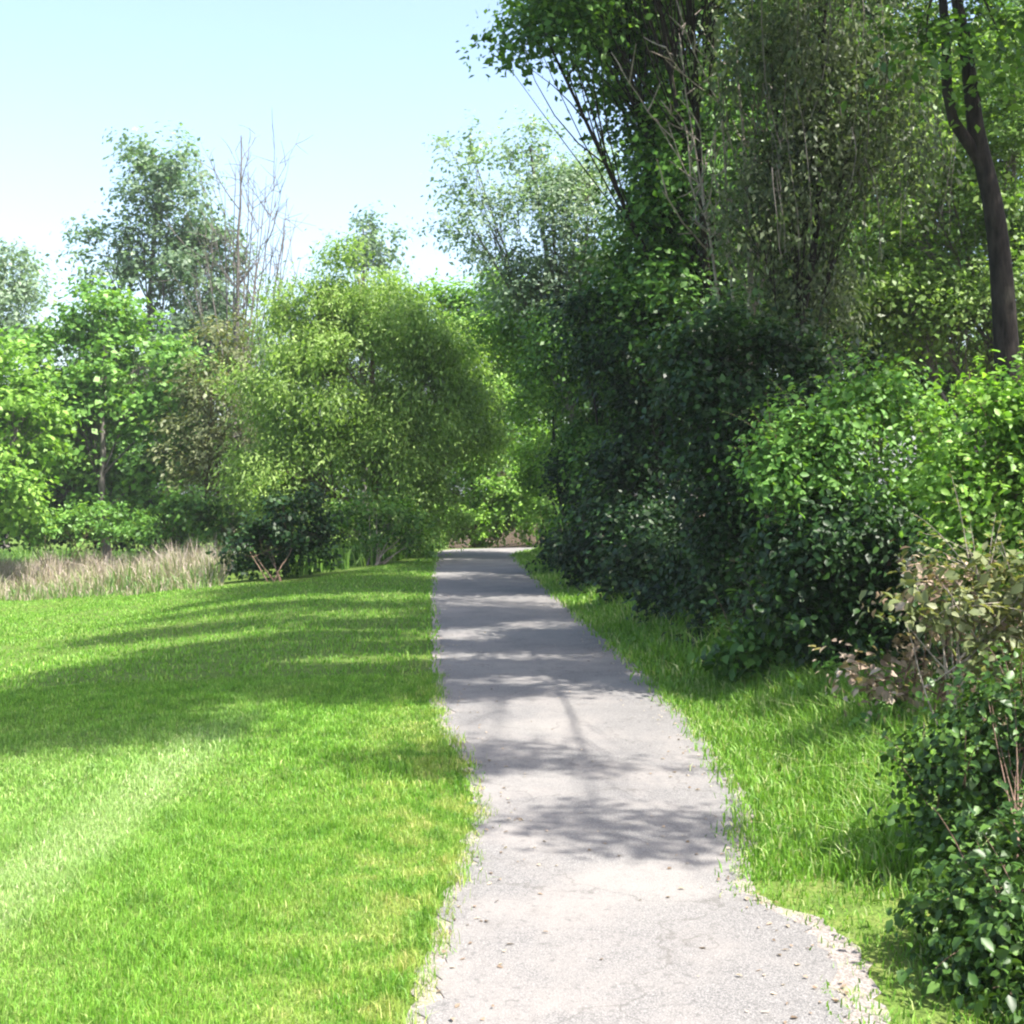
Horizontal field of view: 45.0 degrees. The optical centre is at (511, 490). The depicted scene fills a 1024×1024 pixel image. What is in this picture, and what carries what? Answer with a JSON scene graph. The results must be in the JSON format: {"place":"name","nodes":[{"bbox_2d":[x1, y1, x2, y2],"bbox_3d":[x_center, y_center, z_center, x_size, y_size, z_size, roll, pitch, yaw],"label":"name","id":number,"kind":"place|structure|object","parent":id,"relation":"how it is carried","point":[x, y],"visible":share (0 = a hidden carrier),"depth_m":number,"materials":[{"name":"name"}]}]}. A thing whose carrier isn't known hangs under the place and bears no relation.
{"place":"outdoors","nodes":[
{"label":"outdoors","id":0,"kind":"place"},
{"bbox_2d":[0,538,452,577],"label":"meadow grass","id":1,"kind":"structure","parent":0,"point":[346,564],"depth_m":29.20,"materials":[{"name":"green plant"}]},
{"bbox_2d":[0,0,1022,494],"label":"sky","id":2,"kind":"structure","parent":0,"point":[368,81],"materials":[{"name":"blue"}]},
{"bbox_2d":[0,494,1023,1023],"bbox_3d":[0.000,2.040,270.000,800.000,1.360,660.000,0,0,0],"label":"ground","id":3,"kind":"structure","parent":0,"point":[920,1014],"depth_m":6.32,"materials":[{"name":"green plant"}]},
{"bbox_2d":[0,233,70,548],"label":"pale tree","id":4,"kind":"object","parent":3,"relation":"on","point":[17,291],"visible":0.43,"depth_m":55.54,"materials":[{"name":"green plant"}]},
{"bbox_2d":[0,328,84,549],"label":"broadleaf tree","id":5,"kind":"object","parent":3,"relation":"on","point":[24,415],"visible":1,"depth_m":31.84,"materials":[{"name":"green plant"}]},
{"bbox_2d":[0,494,161,575],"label":"shrub","id":6,"kind":"object","parent":3,"relation":"on","point":[68,517],"visible":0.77,"depth_m":32.89,"materials":[{"name":"green plant"}]},
{"bbox_2d":[0,473,226,562],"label":"dark bush","id":7,"kind":"object","parent":3,"relation":"on","point":[60,543],"visible":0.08,"depth_m":37.51,"materials":[{"name":"green plant"}]},
{"bbox_2d":[0,531,237,600],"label":"reed bed","id":8,"kind":"object","parent":3,"relation":"on","point":[143,574],"visible":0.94,"depth_m":29.62,"materials":[{"name":"beige plant"}]},
{"bbox_2d":[0,266,240,563],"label":"broadleaf tree","id":9,"kind":"object","parent":3,"relation":"on","point":[97,395],"visible":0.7,"depth_m":35.47,"materials":[{"name":"green plant"}]},
{"bbox_2d":[44,120,284,491],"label":"tall tree","id":10,"kind":"object","parent":3,"relation":"on","point":[175,257],"visible":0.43,"depth_m":47.61,"materials":[{"name":"green plant"}]},
{"bbox_2d":[114,478,251,565],"bbox_3d":[-8.428,1.058,31.897,3.820,2.773,2.546,0,0,0],"label":"shrub","id":11,"kind":"object","parent":3,"relation":"on","point":[181,509],"visible":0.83,"depth_m":31.66,"materials":[{"name":"green plant"}]},
{"bbox_2d":[142,303,281,570],"bbox_3d":[-8.173,-1.404,34.005,3.927,7.626,3.522,0,0,0],"label":"olive tree","id":12,"kind":"object","parent":3,"relation":"on","point":[207,431],"visible":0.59,"depth_m":33.62,"materials":[{"name":"green plant"}]},
{"bbox_2d":[153,120,314,554],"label":"bare tree","id":13,"kind":"object","parent":3,"relation":"on","point":[238,282],"visible":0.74,"depth_m":44.98,"materials":[{"name":"grey plant"}]},
{"bbox_2d":[205,478,358,582],"bbox_3d":[-4.564,0.833,24.613,2.847,2.172,2.120,0,0,23],"label":"dark bush","id":14,"kind":"object","parent":3,"relation":"on","point":[285,522],"visible":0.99,"depth_m":24.42,"materials":[{"name":"green plant"}]},
{"bbox_2d":[196,224,525,560],"bbox_3d":[-3.746,-2.338,31.152,8.396,8.496,5.378,0,0,0],"label":"round tree","id":15,"kind":"object","parent":3,"relation":"on","point":[422,356],"visible":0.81,"depth_m":30.32,"materials":[{"name":"green plant"}]},
{"bbox_2d":[310,198,428,504],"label":"distant tree","id":16,"kind":"object","parent":3,"relation":"on","point":[374,245],"visible":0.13,"depth_m":61.55,"materials":[{"name":"green plant"}]},
{"bbox_2d":[319,478,442,564],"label":"shrub","id":17,"kind":"object","parent":3,"relation":"on","point":[376,521],"visible":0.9,"depth_m":27.94,"materials":[{"name":"green plant"}]},
{"bbox_2d":[385,252,557,548],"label":"lime tree","id":18,"kind":"object","parent":3,"relation":"on","point":[455,301],"visible":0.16,"depth_m":40.38,"materials":[{"name":"green plant"}]},
{"bbox_2d":[430,466,565,548],"bbox_3d":[-0.727,0.713,40.190,6.134,3.056,2.875,0,0,0],"label":"shrub","id":19,"kind":"object","parent":3,"relation":"on","point":[525,524],"visible":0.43,"depth_m":39.59,"materials":[{"name":"green plant"}]},
{"bbox_2d":[5,333,996,518],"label":"woods","id":20,"kind":"object","parent":3,"relation":"on","point":[140,447],"visible":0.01,"depth_m":76.44,"materials":[{"name":"green plant"}]},
{"bbox_2d":[443,277,605,531],"bbox_3d":[1.071,-1.864,30.597,4.703,7.202,4.723,0,0,18],"label":"path edge tree","id":21,"kind":"object","parent":3,"relation":"on","point":[528,450],"visible":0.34,"depth_m":29.98,"materials":[{"name":"green plant"}]},
{"bbox_2d":[407,97,655,545],"bbox_3d":[0.921,-3.757,28.972,6.775,10.842,4.195,0,0,0],"label":"silver tree","id":22,"kind":"object","parent":3,"relation":"on","point":[551,190],"visible":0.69,"depth_m":28.57,"materials":[{"name":"grey plant"}]},
{"bbox_2d":[514,458,567,545],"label":"shrub","id":23,"kind":"object","parent":3,"relation":"on","point":[547,513],"visible":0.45,"depth_m":31.00,"materials":[{"name":"green plant"}]},
{"bbox_2d":[494,278,693,561],"bbox_3d":[2.074,-1.378,24.568,4.853,6.216,3.558,0,0,0],"label":"path edge tree","id":24,"kind":"object","parent":3,"relation":"on","point":[593,427],"visible":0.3,"depth_m":24.13,"materials":[{"name":"green plant"}]},
{"bbox_2d":[524,402,764,648],"bbox_3d":[1.893,0.166,19.081,2.423,3.694,14.370,0,0,-6],"label":"brush clump","id":25,"kind":"object","parent":3,"relation":"on","point":[562,555],"visible":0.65,"depth_m":17.27,"materials":[{"name":"green plant"}]},
{"bbox_2d":[512,257,779,579],"bbox_3d":[2.318,-0.947,19.517,4.668,5.311,3.410,0,0,0],"label":"path edge tree","id":26,"kind":"object","parent":3,"relation":"on","point":[630,393],"visible":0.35,"depth_m":19.10,"materials":[{"name":"green plant"}]},
{"bbox_2d":[403,549,890,1023],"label":"gravel margin","id":27,"kind":"object","parent":3,"relation":"on","point":[841,955],"visible":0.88,"depth_m":4.44,"materials":[{"name":"beige gravel"}]},
{"bbox_2d":[456,0,904,510],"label":"oak tree","id":28,"kind":"object","parent":3,"relation":"on","point":[600,31],"visible":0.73,"depth_m":18.23,"materials":[{"name":"green plant"}]},
{"bbox_2d":[611,0,820,573],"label":"dead snag","id":29,"kind":"object","parent":3,"relation":"on","point":[715,154],"visible":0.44,"depth_m":15.32,"materials":[{"name":"brown wood"}]},
{"bbox_2d":[591,263,898,628],"bbox_3d":[2.490,-0.309,13.082,2.814,4.082,2.634,0,0,-21],"label":"path edge tree","id":30,"kind":"object","parent":3,"relation":"on","point":[704,390],"visible":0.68,"depth_m":12.87,"materials":[{"name":"green plant"}]},
{"bbox_2d":[508,544,1023,1023],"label":"verge grass","id":31,"kind":"structure","parent":3,"relation":"on","point":[800,726],"depth_m":7.10,"materials":[{"name":"green plant"}]},
{"bbox_2d":[744,643,797,687],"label":"verge weed","id":32,"kind":"object","parent":3,"relation":"on","point":[760,670],"visible":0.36,"depth_m":9.83,"materials":[{"name":"green plant"}]},
{"bbox_2d":[687,545,885,687],"bbox_3d":[2.262,0.861,10.182,1.684,1.800,1.538,0,0,32],"label":"leafy shrub","id":33,"kind":"object","parent":3,"relation":"on","point":[734,654],"visible":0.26,"depth_m":9.97,"materials":[{"name":"green plant"}]},
{"bbox_2d":[595,0,1023,547],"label":"shade tree","id":34,"kind":"object","parent":3,"relation":"on","point":[949,378],"visible":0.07,"depth_m":22.82,"materials":[{"name":"green plant"}]},
{"bbox_2d":[664,0,976,422],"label":"draped tree","id":35,"kind":"object","parent":3,"relation":"on","point":[811,121],"visible":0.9,"depth_m":14.31,"materials":[{"name":"green plant"}]},
{"bbox_2d":[788,656,862,699],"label":"verge weed","id":36,"kind":"object","parent":3,"relation":"on","point":[832,664],"visible":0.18,"depth_m":9.04,"materials":[{"name":"green plant"}]},
{"bbox_2d":[700,459,977,684],"bbox_3d":[2.645,0.733,9.517,2.385,1.952,1.577,0,0,0],"label":"brush clump","id":37,"kind":"object","parent":3,"relation":"on","point":[829,596],"visible":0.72,"depth_m":9.30,"materials":[{"name":"green plant"}]},
{"bbox_2d":[706,339,982,650],"bbox_3d":[2.714,0.265,9.809,2.296,2.911,1.464,0,0,0],"label":"sunlit shrub","id":38,"kind":"object","parent":3,"relation":"on","point":[777,466],"visible":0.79,"depth_m":9.65,"materials":[{"name":"green plant"}]},
{"bbox_2d":[742,450,989,648],"bbox_3d":[3.781,0.664,11.448,3.427,2.079,2.112,0,0,0],"label":"brush clump","id":39,"kind":"object","parent":3,"relation":"on","point":[761,581],"depth_m":11.36,"materials":[{"name":"green plant"}]},
{"bbox_2d":[843,687,939,743],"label":"verge weed","id":40,"kind":"object","parent":3,"relation":"on","point":[883,704],"visible":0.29,"depth_m":7.53,"materials":[{"name":"green plant"}]},
{"bbox_2d":[809,539,1023,726],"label":"dead brush","id":41,"kind":"object","parent":3,"relation":"on","point":[877,689],"visible":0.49,"depth_m":7.57,"materials":[{"name":"brown plant"}]},
{"bbox_2d":[821,1,1023,498],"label":"understory tree","id":42,"kind":"object","parent":3,"relation":"on","point":[957,309],"visible":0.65,"depth_m":17.25,"materials":[{"name":"green plant"}]},
{"bbox_2d":[826,0,1023,640],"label":"crooked tree","id":43,"kind":"object","parent":3,"relation":"on","point":[972,138],"visible":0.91,"depth_m":10.90,"materials":[{"name":"green plant"}]},
{"bbox_2d":[859,471,1023,731],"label":"bramble","id":44,"kind":"object","parent":3,"relation":"on","point":[1012,596],"visible":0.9,"depth_m":7.15,"materials":[{"name":"beige plant"}]},
{"bbox_2d":[860,641,1023,1023],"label":"glossy bush","id":45,"kind":"object","parent":3,"relation":"on","point":[989,913],"visible":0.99,"depth_m":4.56,"materials":[{"name":"green plant"}]},
{"bbox_2d":[873,333,1023,710],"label":"sunlit shrub","id":46,"kind":"object","parent":3,"relation":"on","point":[987,484],"visible":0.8,"depth_m":8.09,"materials":[{"name":"green plant"}]},
{"bbox_2d":[415,548,852,1023],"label":"path","id":47,"kind":"structure","parent":0,"point":[538,721],"depth_m":5.58,"materials":[{"name":"grey asphalt"}]},
{"bbox_2d":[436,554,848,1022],"bbox_3d":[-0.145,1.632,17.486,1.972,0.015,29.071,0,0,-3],"label":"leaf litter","id":48,"kind":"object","parent":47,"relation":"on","point":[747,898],"visible":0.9,"depth_m":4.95,"materials":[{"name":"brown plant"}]}
]}

